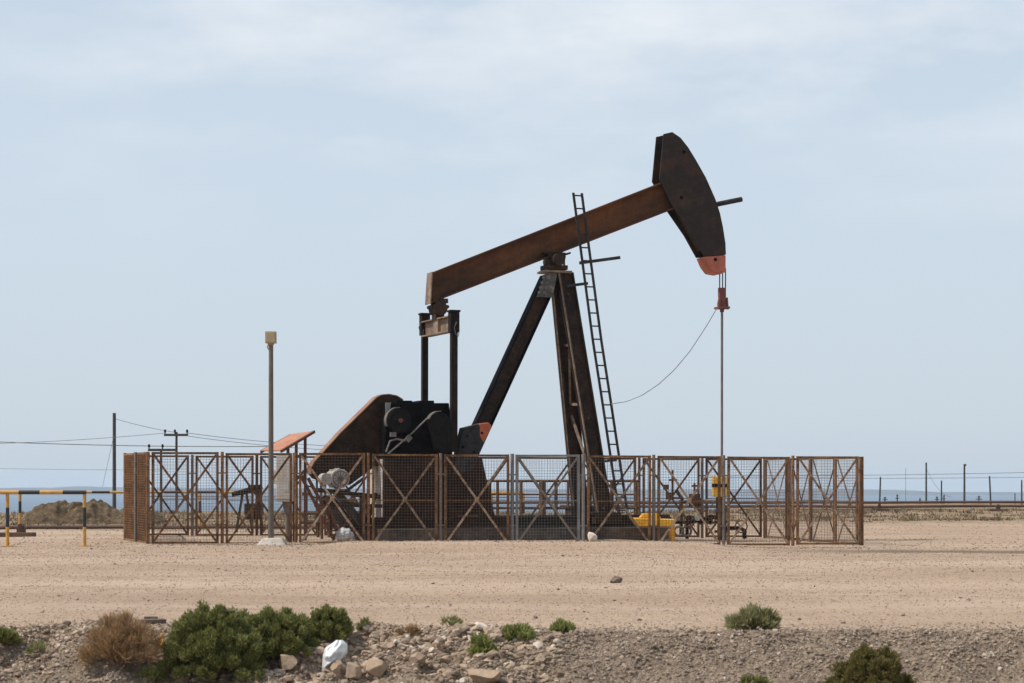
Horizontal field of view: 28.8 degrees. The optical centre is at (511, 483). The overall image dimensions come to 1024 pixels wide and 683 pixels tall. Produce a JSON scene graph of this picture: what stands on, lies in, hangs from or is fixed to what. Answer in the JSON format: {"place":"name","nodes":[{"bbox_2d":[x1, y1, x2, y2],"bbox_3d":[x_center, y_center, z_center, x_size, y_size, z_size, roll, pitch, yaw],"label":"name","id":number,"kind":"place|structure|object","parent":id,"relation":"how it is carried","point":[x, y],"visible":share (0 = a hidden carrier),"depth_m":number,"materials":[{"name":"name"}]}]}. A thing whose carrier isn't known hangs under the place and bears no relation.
{"place":"outdoors","nodes":[
{"label":"outdoors","id":0,"kind":"place"},
{"bbox_2d":[0,468,86,469],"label":"overhead wire","id":1,"kind":"object","parent":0,"point":[61,469],"visible":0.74,"depth_m":139.99,"materials":[{"name":"black metal"}]},
{"bbox_2d":[0,620,180,682],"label":"gravel","id":2,"kind":"structure","parent":0,"point":[64,643],"depth_m":19.85,"materials":[{"name":"grey gravel"}]},
{"bbox_2d":[4,442,266,446],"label":"overhead wire","id":3,"kind":"object","parent":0,"point":[142,445],"visible":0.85,"depth_m":117.98,"materials":[{"name":"black metal"}]},
{"bbox_2d":[0,503,1023,682],"bbox_3d":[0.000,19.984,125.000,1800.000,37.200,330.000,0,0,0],"label":"ground","id":4,"kind":"structure","parent":0,"point":[803,611],"depth_m":29.59,"materials":[{"name":"beige sand"}]},
{"bbox_2d":[0,626,22,645],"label":"grass tuft","id":5,"kind":"object","parent":4,"relation":"on","point":[7,635],"visible":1,"depth_m":20.25,"materials":[{"name":"green plant"}]},
{"bbox_2d":[0,523,35,536],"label":"pipe support","id":6,"kind":"object","parent":4,"relation":"on","point":[21,530],"visible":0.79,"depth_m":56.34,"materials":[{"name":"beige concrete"}]},
{"bbox_2d":[23,638,45,655],"bbox_3d":[-4.850,1.653,20.231,0.240,0.183,0.232,0,0,-18],"label":"grass tuft","id":7,"kind":"object","parent":4,"relation":"on","point":[38,644],"visible":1,"depth_m":20.19,"materials":[{"name":"green plant"}]},
{"bbox_2d":[0,490,90,546],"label":"striped barrier","id":8,"kind":"object","parent":4,"relation":"on","point":[8,492],"visible":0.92,"depth_m":47.76,"materials":[{"name":"metal"}]},
{"bbox_2d":[62,621,70,625],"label":"stone","id":9,"kind":"object","parent":4,"relation":"on","point":[67,623],"visible":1,"depth_m":20.75,"materials":[{"name":"beige stone"}]},
{"bbox_2d":[15,498,166,523],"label":"spoil mound","id":10,"kind":"object","parent":4,"relation":"on","point":[66,512],"visible":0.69,"depth_m":74.91,"materials":[{"name":"soil"}]},
{"bbox_2d":[112,413,115,507],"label":"utility pole","id":11,"kind":"object","parent":4,"relation":"on","point":[114,466],"visible":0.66,"depth_m":111.92,"materials":[{"name":"brown wood"}]},
{"bbox_2d":[117,419,171,431],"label":"overhead wire","id":12,"kind":"object","parent":11,"relation":"attached to","point":[141,425],"visible":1,"depth_m":111.11,"materials":[{"name":"black metal"}]},
{"bbox_2d":[74,607,166,671],"bbox_3d":[-3.843,1.543,19.754,0.949,0.697,0.837,0,0,0],"label":"dry shrub","id":13,"kind":"object","parent":4,"relation":"on","point":[121,637],"visible":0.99,"depth_m":19.61,"materials":[{"name":"brown plant"}]},
{"bbox_2d":[123,452,148,543],"bbox_3d":[-10.237,0.403,53.510,0.437,2.485,7.633,0,0,-15],"label":"fence","id":14,"kind":"object","parent":4,"relation":"on","point":[135,496],"visible":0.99,"depth_m":51.52,"materials":[{"name":"brown metal"}]},
{"bbox_2d":[18,491,259,523],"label":"striped barrier","id":15,"kind":"object","parent":4,"relation":"on","point":[19,508],"visible":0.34,"depth_m":73.45,"materials":[{"name":"yellow metal"}]},
{"bbox_2d":[136,665,159,682],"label":"grass tuft","id":16,"kind":"object","parent":4,"relation":"on","point":[149,671],"visible":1,"depth_m":19.62,"materials":[{"name":"green plant"}]},
{"bbox_2d":[138,616,165,623],"bbox_3d":[-3.837,1.451,21.194,0.278,0.076,0.210,0,0,-21],"label":"timber scrap","id":17,"kind":"object","parent":4,"relation":"on","point":[153,619],"visible":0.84,"depth_m":21.12,"materials":[{"name":"wood"}]},
{"bbox_2d":[148,444,175,512],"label":"utility pole","id":18,"kind":"object","parent":4,"relation":"on","point":[160,450],"visible":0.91,"depth_m":103.93,"materials":[{"name":"brown wood"}]},
{"bbox_2d":[0,525,339,528],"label":"pipeline","id":19,"kind":"object","parent":4,"relation":"on","point":[97,527],"visible":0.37,"depth_m":65.95,"materials":[{"name":"metal"}]},
{"bbox_2d":[164,429,187,508],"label":"utility pole","id":20,"kind":"object","parent":4,"relation":"on","point":[176,434],"visible":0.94,"depth_m":109.94,"materials":[{"name":"brown wood"}]},
{"bbox_2d":[0,433,162,443],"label":"overhead wire","id":21,"kind":"object","parent":20,"relation":"attached to","point":[84,439],"visible":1,"depth_m":112.59,"materials":[{"name":"black metal"}]},
{"bbox_2d":[189,436,320,449],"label":"overhead wire","id":22,"kind":"object","parent":20,"relation":"attached to","point":[245,443],"visible":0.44,"depth_m":110.42,"materials":[{"name":"black metal"}]},
{"bbox_2d":[189,433,324,445],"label":"overhead wire","id":23,"kind":"object","parent":20,"relation":"attached to","point":[250,440],"visible":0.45,"depth_m":110.45,"materials":[{"name":"black metal"}]},
{"bbox_2d":[155,598,267,681],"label":"green shrub","id":24,"kind":"object","parent":4,"relation":"on","point":[203,636],"visible":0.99,"depth_m":19.73,"materials":[{"name":"green plant"}]},
{"bbox_2d":[231,485,263,531],"bbox_3d":[-8.227,0.780,62.000,1.015,1.551,0.400,0,0,0],"label":"pipe stand","id":25,"kind":"object","parent":4,"relation":"on","point":[246,491],"visible":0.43,"depth_m":61.93,"materials":[{"name":"brown paint"}]},
{"bbox_2d":[257,331,286,544],"bbox_3d":[-5.925,-1.107,49.200,0.752,5.315,0.573,0,0,0],"label":"lamp post","id":26,"kind":"object","parent":4,"relation":"on","point":[270,338],"visible":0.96,"depth_m":49.14,"materials":[{"name":"metal"}]},
{"bbox_2d":[229,604,322,660],"bbox_3d":[-2.441,1.498,20.299,1.046,0.586,0.819,0,0,0],"label":"green shrub","id":27,"kind":"object","parent":4,"relation":"on","point":[279,629],"visible":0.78,"depth_m":20.07,"materials":[{"name":"green plant"}]},
{"bbox_2d":[0,619,566,682],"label":"rubble","id":28,"kind":"object","parent":4,"relation":"on","point":[438,639],"visible":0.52,"depth_m":19.95,"materials":[{"name":"stone"}]},
{"bbox_2d":[322,639,346,670],"bbox_3d":[-1.796,1.722,20.003,0.257,0.320,0.266,0,0,-39],"label":"plastic bag","id":29,"kind":"object","parent":28,"relation":"on","point":[334,651],"visible":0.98,"depth_m":19.93,"materials":[{"name":"white plastic"}]},
{"bbox_2d":[274,455,293,541],"bbox_3d":[-5.890,0.426,51.296,0.520,2.347,0.328,0,0,0],"label":"electrical cabinet","id":30,"kind":"object","parent":4,"relation":"on","point":[282,480],"visible":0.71,"depth_m":51.14,"materials":[{"name":"metal"}]},
{"bbox_2d":[260,430,314,541],"bbox_3d":[-5.793,0.057,52.432,0.979,2.986,1.988,0,0,16],"label":"sun shelter","id":31,"kind":"object","parent":4,"relation":"on","point":[287,443],"visible":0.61,"depth_m":52.59,"materials":[{"name":"brown metal"}]},
{"bbox_2d":[280,654,296,670],"bbox_3d":[-2.247,1.802,19.978,0.158,0.193,0.209,0,0,-19],"label":"boulder","id":32,"kind":"object","parent":4,"relation":"on","point":[288,662],"visible":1,"depth_m":19.91,"materials":[{"name":"stone"}]},
{"bbox_2d":[306,603,353,640],"bbox_3d":[-1.927,1.427,20.545,0.603,0.416,0.510,0,0,0],"label":"green shrub","id":33,"kind":"object","parent":4,"relation":"on","point":[326,621],"visible":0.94,"depth_m":20.43,"materials":[{"name":"green plant"}]},
{"bbox_2d":[301,492,366,536],"bbox_3d":[-4.950,0.891,56.000,2.025,1.319,0.140,0,0,0],"label":"valve skid","id":34,"kind":"object","parent":4,"relation":"on","point":[318,522],"visible":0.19,"depth_m":55.96,"materials":[{"name":"metal"}]},
{"bbox_2d":[330,659,341,673],"bbox_3d":[-1.750,1.848,19.825,0.116,0.215,0.084,0,0,-24],"label":"boulder","id":35,"kind":"object","parent":4,"relation":"on","point":[335,666],"visible":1,"depth_m":19.81,"materials":[{"name":"stone"}]},
{"bbox_2d":[334,527,353,541],"bbox_3d":[-4.312,1.296,51.098,0.517,0.379,0.445,0,0,0],"label":"sack","id":36,"kind":"object","parent":4,"relation":"on","point":[340,531],"visible":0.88,"depth_m":50.97,"materials":[{"name":"white plastic"}]},
{"bbox_2d":[346,662,361,678],"bbox_3d":[-1.571,1.853,19.770,0.169,0.173,0.149,0,0,-1],"label":"boulder","id":37,"kind":"object","parent":4,"relation":"on","point":[353,670],"visible":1,"depth_m":19.72,"materials":[{"name":"stone"}]},
{"bbox_2d":[355,616,370,629],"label":"grass tuft","id":38,"kind":"object","parent":4,"relation":"on","point":[364,621],"visible":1,"depth_m":20.77,"materials":[{"name":"green plant"}]},
{"bbox_2d":[365,658,387,677],"bbox_3d":[-1.348,1.834,19.789,0.202,0.197,0.149,0,0,20],"label":"boulder","id":39,"kind":"object","parent":4,"relation":"on","point":[376,667],"visible":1,"depth_m":19.74,"materials":[{"name":"stone"}]},
{"bbox_2d":[396,623,423,635],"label":"dry tuft","id":40,"kind":"object","parent":4,"relation":"on","point":[411,629],"visible":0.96,"depth_m":20.50,"materials":[{"name":"brown plant"}]},
{"bbox_2d":[410,652,425,663],"bbox_3d":[-0.942,1.741,19.766,0.151,0.147,0.114,0,0,21],"label":"boulder","id":41,"kind":"object","parent":4,"relation":"on","point":[417,657],"visible":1,"depth_m":19.73,"materials":[{"name":"stone"}]},
{"bbox_2d":[439,613,463,625],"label":"grass tuft","id":42,"kind":"object","parent":4,"relation":"on","point":[453,620],"visible":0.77,"depth_m":20.80,"materials":[{"name":"green plant"}]},
{"bbox_2d":[150,455,761,537],"bbox_3d":[-1.824,0.425,57.682,18.552,2.534,0.183,0,0,-3],"label":"fence","id":43,"kind":"object","parent":4,"relation":"on","point":[262,531],"visible":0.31,"depth_m":57.73,"materials":[{"name":"metal"}]},
{"bbox_2d":[474,622,488,627],"bbox_3d":[-0.322,1.449,20.248,0.132,0.101,0.168,0,0,-43],"label":"stone","id":44,"kind":"object","parent":4,"relation":"on","point":[481,624],"visible":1,"depth_m":20.21,"materials":[{"name":"white stone"}]},
{"bbox_2d":[466,632,499,654],"bbox_3d":[-0.291,1.604,19.821,0.347,0.265,0.343,0,0,0],"label":"grass tuft","id":45,"kind":"object","parent":4,"relation":"on","point":[479,642],"visible":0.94,"depth_m":19.74,"materials":[{"name":"green plant"}]},
{"bbox_2d":[467,669,500,682],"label":"boulder","id":46,"kind":"object","parent":4,"relation":"on","point":[483,676],"visible":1,"depth_m":19.09,"materials":[{"name":"stone"}]},
{"bbox_2d":[149,452,858,545],"bbox_3d":[0.012,0.460,50.932,18.455,2.542,0.196,0,0,-7],"label":"fence","id":47,"kind":"object","parent":4,"relation":"on","point":[549,499],"visible":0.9,"depth_m":50.96,"materials":[{"name":"metal"}]},
{"bbox_2d":[492,492,524,513],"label":"striped barrier","id":48,"kind":"object","parent":4,"relation":"on","point":[514,493],"visible":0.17,"depth_m":72.95,"materials":[{"name":"metal"}]},
{"bbox_2d":[148,540,870,549],"bbox_3d":[0.075,1.503,48.822,17.962,0.266,2.586,0,0,-3],"label":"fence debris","id":49,"kind":"object","parent":4,"relation":"on","point":[187,544],"visible":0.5,"depth_m":49.21,"materials":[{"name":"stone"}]},
{"bbox_2d":[352,526,667,540],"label":"concrete plinth","id":50,"kind":"structure","parent":4,"relation":"on","point":[613,532],"depth_m":52.75,"materials":[{"name":"grey concrete"}]},
{"bbox_2d":[301,132,742,540],"bbox_3d":[0.395,-4.182,54.340,13.388,11.283,2.937,0,0,-20],"label":"pumpjack","id":51,"kind":"object","parent":50,"relation":"on","point":[679,192],"visible":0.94,"depth_m":54.03,"materials":[{"name":"brown metal"}]},
{"bbox_2d":[612,309,716,403],"bbox_3d":[4.223,-3.550,55.081,3.735,2.777,0.038,0,0,-34],"label":"hanging cable","id":52,"kind":"object","parent":51,"relation":"hanging from","point":[674,369],"visible":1,"depth_m":55.27,"materials":[{"name":"black metal"}]},
{"bbox_2d":[0,540,1023,648],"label":"pebbles","id":53,"kind":"object","parent":4,"relation":"on","point":[713,632],"visible":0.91,"depth_m":33.04,"materials":[{"name":"stone"}]},
{"bbox_2d":[0,507,1023,528],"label":"dry scrub","id":54,"kind":"object","parent":4,"relation":"on","point":[911,517],"visible":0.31,"depth_m":91.36,"materials":[{"name":"brown plant"}]},
{"bbox_2d":[1,618,1023,632],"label":"crest gravel","id":55,"kind":"structure","parent":4,"relation":"on","point":[812,627],"depth_m":20.81,"materials":[{"name":"grey gravel"}]},
{"bbox_2d":[502,622,537,641],"bbox_3d":[0.078,1.500,20.059,0.383,0.236,0.376,0,0,0],"label":"grass tuft","id":56,"kind":"object","parent":4,"relation":"on","point":[511,631],"visible":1,"depth_m":20.02,"materials":[{"name":"green plant"}]},
{"bbox_2d":[548,617,577,631],"bbox_3d":[0.528,1.451,20.324,0.262,0.196,0.323,0,0,29],"label":"grass tuft","id":57,"kind":"object","parent":4,"relation":"on","point":[560,624],"visible":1,"depth_m":20.29,"materials":[{"name":"green plant"}]},
{"bbox_2d":[487,480,639,514],"bbox_3d":[1.347,0.730,57.050,4.642,1.701,0.200,0,0,0],"label":"pipe railing","id":58,"kind":"object","parent":4,"relation":"on","point":[542,483],"visible":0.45,"depth_m":57.02,"materials":[{"name":"brown metal"}]},
{"bbox_2d":[588,532,596,541],"bbox_3d":[1.962,1.327,49.014,0.202,0.298,0.230,0,0,-28],"label":"stone","id":59,"kind":"object","parent":4,"relation":"on","point":[592,536],"visible":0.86,"depth_m":48.93,"materials":[{"name":"white stone"}]},
{"bbox_2d":[610,576,621,582],"bbox_3d":[1.563,1.443,29.966,0.161,0.120,0.148,0,0,33],"label":"stone","id":60,"kind":"object","parent":4,"relation":"on","point":[615,579],"visible":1,"depth_m":29.93,"materials":[{"name":"stone"}]},
{"bbox_2d":[630,513,674,540],"bbox_3d":[3.750,1.155,53.350,1.177,0.724,0.800,0,0,0],"label":"drip tray","id":61,"kind":"object","parent":4,"relation":"on","point":[641,522],"visible":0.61,"depth_m":52.95,"materials":[{"name":"yellow paint"}]},
{"bbox_2d":[663,470,747,539],"bbox_3d":[5.349,0.670,56.180,2.613,2.132,0.841,0,0,0],"label":"wellhead","id":62,"kind":"object","parent":4,"relation":"on","point":[670,496],"visible":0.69,"depth_m":56.26,"materials":[{"name":"yellow paint"}]},
{"bbox_2d":[722,601,783,629],"bbox_3d":[2.491,1.376,20.579,0.655,0.338,0.566,0,0,0],"label":"spiky shrub","id":63,"kind":"object","parent":4,"relation":"on","point":[751,617],"visible":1,"depth_m":20.50,"materials":[{"name":"green plant"}]},
{"bbox_2d":[737,674,773,682],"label":"grass tuft","id":64,"kind":"object","parent":4,"relation":"on","point":[749,679],"visible":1,"depth_m":19.09,"materials":[{"name":"green plant"}]},
{"bbox_2d":[493,501,1023,503],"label":"pipeline","id":65,"kind":"object","parent":4,"relation":"on","point":[893,502],"visible":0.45,"depth_m":127.93,"materials":[{"name":"metal"}]},
{"bbox_2d":[560,505,1023,507],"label":"pipeline","id":66,"kind":"object","parent":4,"relation":"on","point":[883,506],"visible":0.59,"depth_m":121.93,"materials":[{"name":"metal"}]},
{"bbox_2d":[763,457,863,544],"bbox_3d":[8.286,0.485,55.105,0.178,2.490,6.514,0,0,-16],"label":"fence","id":67,"kind":"object","parent":4,"relation":"on","point":[811,506],"visible":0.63,"depth_m":54.77,"materials":[{"name":"metal"}]},
{"bbox_2d":[822,643,915,682],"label":"olive shrub","id":68,"kind":"object","parent":4,"relation":"on","point":[865,663],"visible":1,"depth_m":18.90,"materials":[{"name":"green plant"}]},
{"bbox_2d":[870,504,888,510],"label":"pipe support","id":69,"kind":"object","parent":4,"relation":"on","point":[879,507],"visible":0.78,"depth_m":106.84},
{"bbox_2d":[879,477,880,500],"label":"utility pole","id":70,"kind":"object","parent":4,"relation":"on","point":[880,490],"visible":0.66,"depth_m":137.95,"materials":[{"name":"brown wood"}]},
{"bbox_2d":[925,462,926,500],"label":"utility pole","id":71,"kind":"object","parent":4,"relation":"on","point":[925,481],"visible":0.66,"depth_m":149.95,"materials":[{"name":"brown wood"}]},
{"bbox_2d":[963,464,965,503],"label":"utility pole","id":72,"kind":"object","parent":4,"relation":"on","point":[964,465],"visible":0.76,"depth_m":149.93,"materials":[{"name":"brown wood"}]},
{"bbox_2d":[700,477,1022,478],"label":"overhead wire","id":73,"kind":"object","parent":72,"relation":"attached to","point":[893,478],"visible":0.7,"depth_m":149.99,"materials":[{"name":"black metal"}]},
{"bbox_2d":[805,472,1023,475],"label":"overhead wire","id":74,"kind":"object","parent":72,"relation":"attached to","point":[922,474],"visible":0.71,"depth_m":149.99,"materials":[{"name":"black metal"}]},
{"bbox_2d":[989,476,991,504],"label":"utility pole","id":75,"kind":"object","parent":4,"relation":"on","point":[990,489],"visible":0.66,"depth_m":145.95,"materials":[{"name":"brown wood"}]},
{"bbox_2d":[988,504,1007,510],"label":"pipe support","id":76,"kind":"object","parent":4,"relation":"on","point":[998,507],"visible":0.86,"depth_m":106.83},
{"bbox_2d":[1021,480,1022,504],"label":"utility pole","id":77,"kind":"object","parent":4,"relation":"on","point":[1021,493],"visible":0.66,"depth_m":145.95,"materials":[{"name":"brown wood"}]},
{"bbox_2d":[0,492,1023,512],"bbox_3d":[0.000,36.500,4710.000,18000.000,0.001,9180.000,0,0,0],"label":"sea","id":78,"kind":"structure","parent":0,"point":[29,503],"depth_m":4688.66,"materials":[{"name":"liquid"}]},
{"bbox_2d":[0,486,1023,495],"bbox_3d":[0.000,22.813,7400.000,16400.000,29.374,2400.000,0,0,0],"label":"hills","id":79,"kind":"structure","parent":0,"point":[818,492],"depth_m":6691.33,"materials":[{"name":"soil"}]},
{"bbox_2d":[0,521,1023,549],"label":"pebbles","id":80,"kind":"object","parent":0,"point":[692,537],"visible":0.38,"depth_m":57.74,"materials":[{"name":"stone"}]},
{"bbox_2d":[0,0,1023,491],"label":"sky","id":81,"kind":"structure","parent":0,"point":[183,183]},
{"bbox_2d":[441,624,1023,682],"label":"gravel","id":82,"kind":"structure","parent":0,"point":[667,635],"depth_m":19.92,"materials":[{"name":"grey gravel"}]},
{"bbox_2d":[747,509,953,509],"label":"pipeline","id":83,"kind":"object","parent":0,"point":[868,509],"visible":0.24,"depth_m":115.96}
]}

